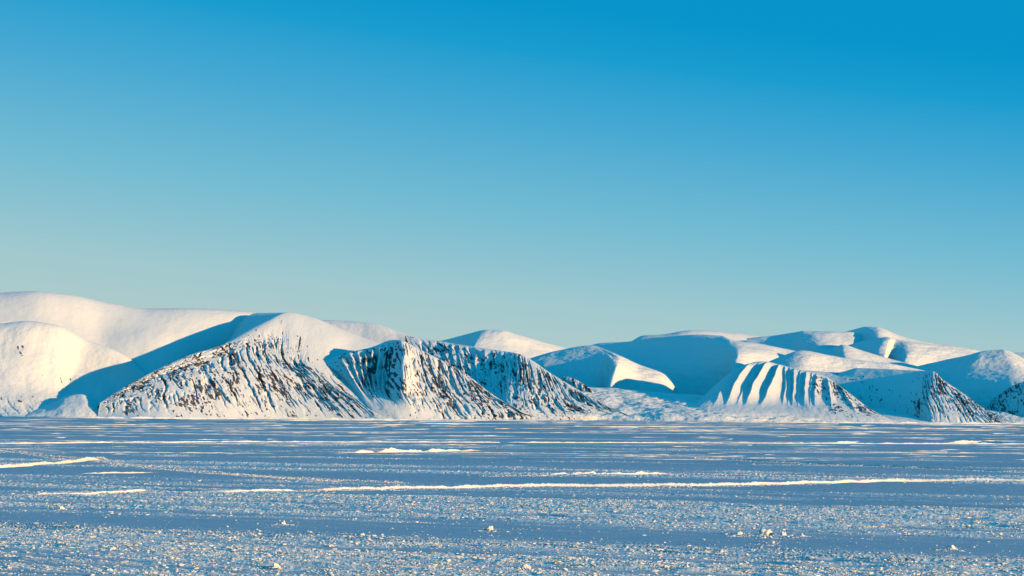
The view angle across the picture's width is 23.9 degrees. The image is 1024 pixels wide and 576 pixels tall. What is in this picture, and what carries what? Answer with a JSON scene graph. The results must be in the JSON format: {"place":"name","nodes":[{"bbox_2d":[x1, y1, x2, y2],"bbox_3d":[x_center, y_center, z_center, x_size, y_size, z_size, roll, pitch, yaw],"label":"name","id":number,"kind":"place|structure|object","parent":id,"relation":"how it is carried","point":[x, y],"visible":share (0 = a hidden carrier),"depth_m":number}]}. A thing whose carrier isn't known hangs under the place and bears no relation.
{"place":"outdoors","nodes":[
{"label":"outdoors","id":0,"kind":"place"},
{"bbox_2d":[0,321,146,416],"bbox_3d":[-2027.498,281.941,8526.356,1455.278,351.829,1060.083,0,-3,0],"label":"snow hill","id":1,"kind":"structure","parent":0,"point":[42,364],"depth_m":8551.16},
{"bbox_2d":[0,291,257,390],"bbox_3d":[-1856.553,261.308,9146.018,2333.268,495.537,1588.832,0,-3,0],"label":"snow hill","id":2,"kind":"structure","parent":0,"point":[148,340],"depth_m":8968.90},
{"bbox_2d":[97,313,386,418],"bbox_3d":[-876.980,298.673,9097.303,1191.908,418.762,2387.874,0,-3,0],"label":"mountain","id":3,"kind":"structure","parent":0,"point":[265,365],"depth_m":8224.62},
{"bbox_2d":[321,320,410,343],"bbox_3d":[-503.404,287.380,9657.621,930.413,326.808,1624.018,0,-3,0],"label":"snow hill","id":4,"kind":"structure","parent":0,"point":[380,334],"depth_m":9648.82},
{"bbox_2d":[326,340,535,419],"bbox_3d":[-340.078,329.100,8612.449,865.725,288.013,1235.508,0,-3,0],"label":"mountain","id":5,"kind":"structure","parent":0,"point":[395,379],"depth_m":8222.92},
{"bbox_2d":[441,330,566,358],"bbox_3d":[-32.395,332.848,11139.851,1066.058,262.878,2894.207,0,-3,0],"label":"snow hill","id":6,"kind":"structure","parent":0,"point":[507,341],"depth_m":10752.12},
{"bbox_2d":[0,418,1023,575],"bbox_3d":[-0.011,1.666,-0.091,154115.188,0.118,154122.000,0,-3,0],"label":"snow plain","id":7,"kind":"structure","parent":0,"point":[812,496],"depth_m":51.72},
{"bbox_2d":[0,457,98,467],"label":"snow track","id":8,"kind":"structure","parent":7,"relation":"on","point":[45,462],"depth_m":85.24},
{"bbox_2d":[27,394,99,416],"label":"snow mound","id":9,"kind":"object","parent":7,"relation":"on","point":[79,405],"visible":0.78,"depth_m":8053.19},
{"bbox_2d":[35,489,146,494],"bbox_3d":[-9.116,4.513,53.430,0.450,0.109,3.548,-3,-4,43],"label":"snow drift","id":10,"kind":"object","parent":7,"relation":"on","point":[125,491],"visible":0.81,"depth_m":53.19},
{"bbox_2d":[83,472,150,473],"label":"snow drift","id":11,"kind":"object","parent":7,"relation":"on","point":[119,472],"visible":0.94,"depth_m":73.69},
{"bbox_2d":[176,489,294,491],"bbox_3d":[-6.301,4.668,55.744,3.048,0.102,1.540,1,-3,-13],"label":"snow drift","id":12,"kind":"object","parent":7,"relation":"on","point":[181,490],"visible":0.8,"depth_m":55.38},
{"bbox_2d":[270,563,280,568],"bbox_3d":[-2.646,3.123,27.093,0.142,0.089,0.124,0,-3,0],"label":"snow lump","id":13,"kind":"object","parent":7,"relation":"on","point":[275,565],"visible":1,"depth_m":27.07},
{"bbox_2d":[340,447,478,452],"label":"snow drift","id":14,"kind":"object","parent":7,"relation":"on","point":[391,449],"visible":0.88,"depth_m":123.71},
{"bbox_2d":[0,445,1019,575],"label":"snow clods","id":15,"kind":"object","parent":7,"relation":"on","point":[514,543],"visible":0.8,"depth_m":30.84},
{"bbox_2d":[0,432,1023,575],"bbox_3d":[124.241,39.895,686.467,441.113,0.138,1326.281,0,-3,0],"label":"snow crumbs","id":16,"kind":"object","parent":7,"relation":"on","point":[518,568],"visible":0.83,"depth_m":34.86},
{"bbox_2d":[0,419,1023,461],"bbox_3d":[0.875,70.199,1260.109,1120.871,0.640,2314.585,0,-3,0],"label":"wind streaks","id":17,"kind":"object","parent":7,"relation":"on","point":[788,426],"visible":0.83,"depth_m":280.64},
{"bbox_2d":[0,415,1023,423],"bbox_3d":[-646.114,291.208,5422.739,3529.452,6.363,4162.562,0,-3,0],"label":"shore ice","id":18,"kind":"structure","parent":7,"relation":"on","point":[607,420],"depth_m":3413.29},
{"bbox_2d":[0,440,1023,443],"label":"snow drift","id":19,"kind":"object","parent":7,"relation":"on","point":[526,442],"visible":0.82,"depth_m":179.77},
{"bbox_2d":[540,471,667,475],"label":"snow drift","id":20,"kind":"object","parent":7,"relation":"on","point":[641,472],"visible":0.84,"depth_m":75.73},
{"bbox_2d":[316,477,1023,489],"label":"snow drift","id":21,"kind":"object","parent":7,"relation":"on","point":[692,484],"visible":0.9,"depth_m":63.23},
{"bbox_2d":[759,528,771,534],"bbox_3d":[3.785,3.654,36.084,0.216,0.144,0.207,0,-3,0],"label":"snow lump","id":22,"kind":"object","parent":7,"relation":"on","point":[762,531],"visible":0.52,"depth_m":36.03},
{"bbox_2d":[834,441,871,442],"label":"snow drift","id":23,"kind":"object","parent":7,"relation":"on","point":[852,442],"visible":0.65,"depth_m":193.69},
{"bbox_2d":[699,458,1017,471],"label":"snow drift","id":24,"kind":"object","parent":7,"relation":"on","point":[871,465],"visible":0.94,"depth_m":94.05},
{"bbox_2d":[945,545,955,548],"bbox_3d":[5.903,3.494,32.493,0.178,0.092,0.157,0,-3,0],"label":"snow lump","id":25,"kind":"object","parent":7,"relation":"on","point":[950,546],"visible":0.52,"depth_m":32.47},
{"bbox_2d":[949,440,1009,442],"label":"snow drift","id":26,"kind":"object","parent":7,"relation":"on","point":[966,441],"visible":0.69,"depth_m":206.00},
{"bbox_2d":[0,0,1023,352],"label":"sky","id":27,"kind":"structure","parent":0,"point":[563,173]},
{"bbox_2d":[405,335,626,420],"bbox_3d":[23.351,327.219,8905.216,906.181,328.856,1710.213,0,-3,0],"label":"mountain","id":28,"kind":"structure","parent":0,"point":[525,385],"depth_m":8472.15},
{"bbox_2d":[558,376,593,392],"bbox_3d":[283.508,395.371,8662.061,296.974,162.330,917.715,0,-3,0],"label":"rock spur","id":29,"kind":"structure","parent":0,"point":[578,385],"depth_m":8720.17},
{"bbox_2d":[530,345,679,393],"bbox_3d":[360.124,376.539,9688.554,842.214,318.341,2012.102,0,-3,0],"label":"snow hill","id":30,"kind":"structure","parent":0,"point":[592,366],"depth_m":9330.45},
{"bbox_2d":[593,334,794,394],"bbox_3d":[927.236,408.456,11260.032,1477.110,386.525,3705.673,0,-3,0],"label":"snow hill","id":31,"kind":"structure","parent":0,"point":[698,364],"depth_m":10620.09},
{"bbox_2d":[633,330,759,341],"bbox_3d":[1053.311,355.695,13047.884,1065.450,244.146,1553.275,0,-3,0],"label":"snow hill","id":32,"kind":"structure","parent":0,"point":[738,336],"depth_m":12818.29},
{"bbox_2d":[565,387,850,421],"bbox_3d":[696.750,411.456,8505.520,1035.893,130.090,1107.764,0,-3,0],"label":"moraine","id":33,"kind":"structure","parent":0,"point":[639,405],"depth_m":8189.90},
{"bbox_2d":[693,361,898,422],"bbox_3d":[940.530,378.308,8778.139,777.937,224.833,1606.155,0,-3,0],"label":"snow hill","id":34,"kind":"structure","parent":0,"point":[763,388],"depth_m":8287.96},
{"bbox_2d":[747,331,862,351],"bbox_3d":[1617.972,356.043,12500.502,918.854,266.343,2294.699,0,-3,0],"label":"snow hill","id":35,"kind":"structure","parent":0,"point":[813,341],"depth_m":12207.44},
{"bbox_2d":[769,351,923,371],"bbox_3d":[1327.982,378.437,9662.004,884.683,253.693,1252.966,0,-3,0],"label":"snow hill","id":36,"kind":"structure","parent":0,"point":[807,360],"depth_m":9557.43},
{"bbox_2d":[816,345,917,368],"bbox_3d":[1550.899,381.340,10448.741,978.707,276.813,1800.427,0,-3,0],"label":"snow hill","id":37,"kind":"structure","parent":0,"point":[845,351],"depth_m":10387.22},
{"bbox_2d":[868,407,928,422],"bbox_3d":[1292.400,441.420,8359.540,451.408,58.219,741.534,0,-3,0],"label":"glacier apron","id":38,"kind":"object","parent":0,"point":[896,416],"visible":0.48,"depth_m":8173.64},
{"bbox_2d":[848,337,972,365],"bbox_3d":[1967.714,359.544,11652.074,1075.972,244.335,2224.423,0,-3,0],"label":"snow hill","id":39,"kind":"structure","parent":0,"point":[914,353],"depth_m":11377.50},
{"bbox_2d":[806,368,1015,422],"bbox_3d":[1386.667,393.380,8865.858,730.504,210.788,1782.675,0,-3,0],"label":"mountain","id":40,"kind":"structure","parent":0,"point":[931,396],"depth_m":8480.38},
{"bbox_2d":[846,327,980,352],"bbox_3d":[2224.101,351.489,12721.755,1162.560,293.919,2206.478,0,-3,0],"label":"snow hill","id":41,"kind":"structure","parent":0,"point":[867,333],"depth_m":12584.81},
{"bbox_2d":[916,350,1023,408],"bbox_3d":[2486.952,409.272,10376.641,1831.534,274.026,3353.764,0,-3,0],"label":"snow hill","id":42,"kind":"structure","parent":0,"point":[983,379],"depth_m":9791.21},
{"bbox_2d":[985,381,1023,416],"bbox_3d":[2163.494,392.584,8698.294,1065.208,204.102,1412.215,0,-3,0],"label":"mountain","id":43,"kind":"structure","parent":0,"point":[1010,400],"depth_m":8449.78},
{"bbox_2d":[988,410,1023,422],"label":"glacier apron","id":44,"kind":"object","parent":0,"point":[1010,417],"visible":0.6,"depth_m":8130.45},
{"bbox_2d":[1015,352,1023,357],"bbox_3d":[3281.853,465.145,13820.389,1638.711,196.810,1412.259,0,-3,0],"label":"snow hill","id":45,"kind":"structure","parent":0,"point":[1020,354],"depth_m":13692.59}
]}

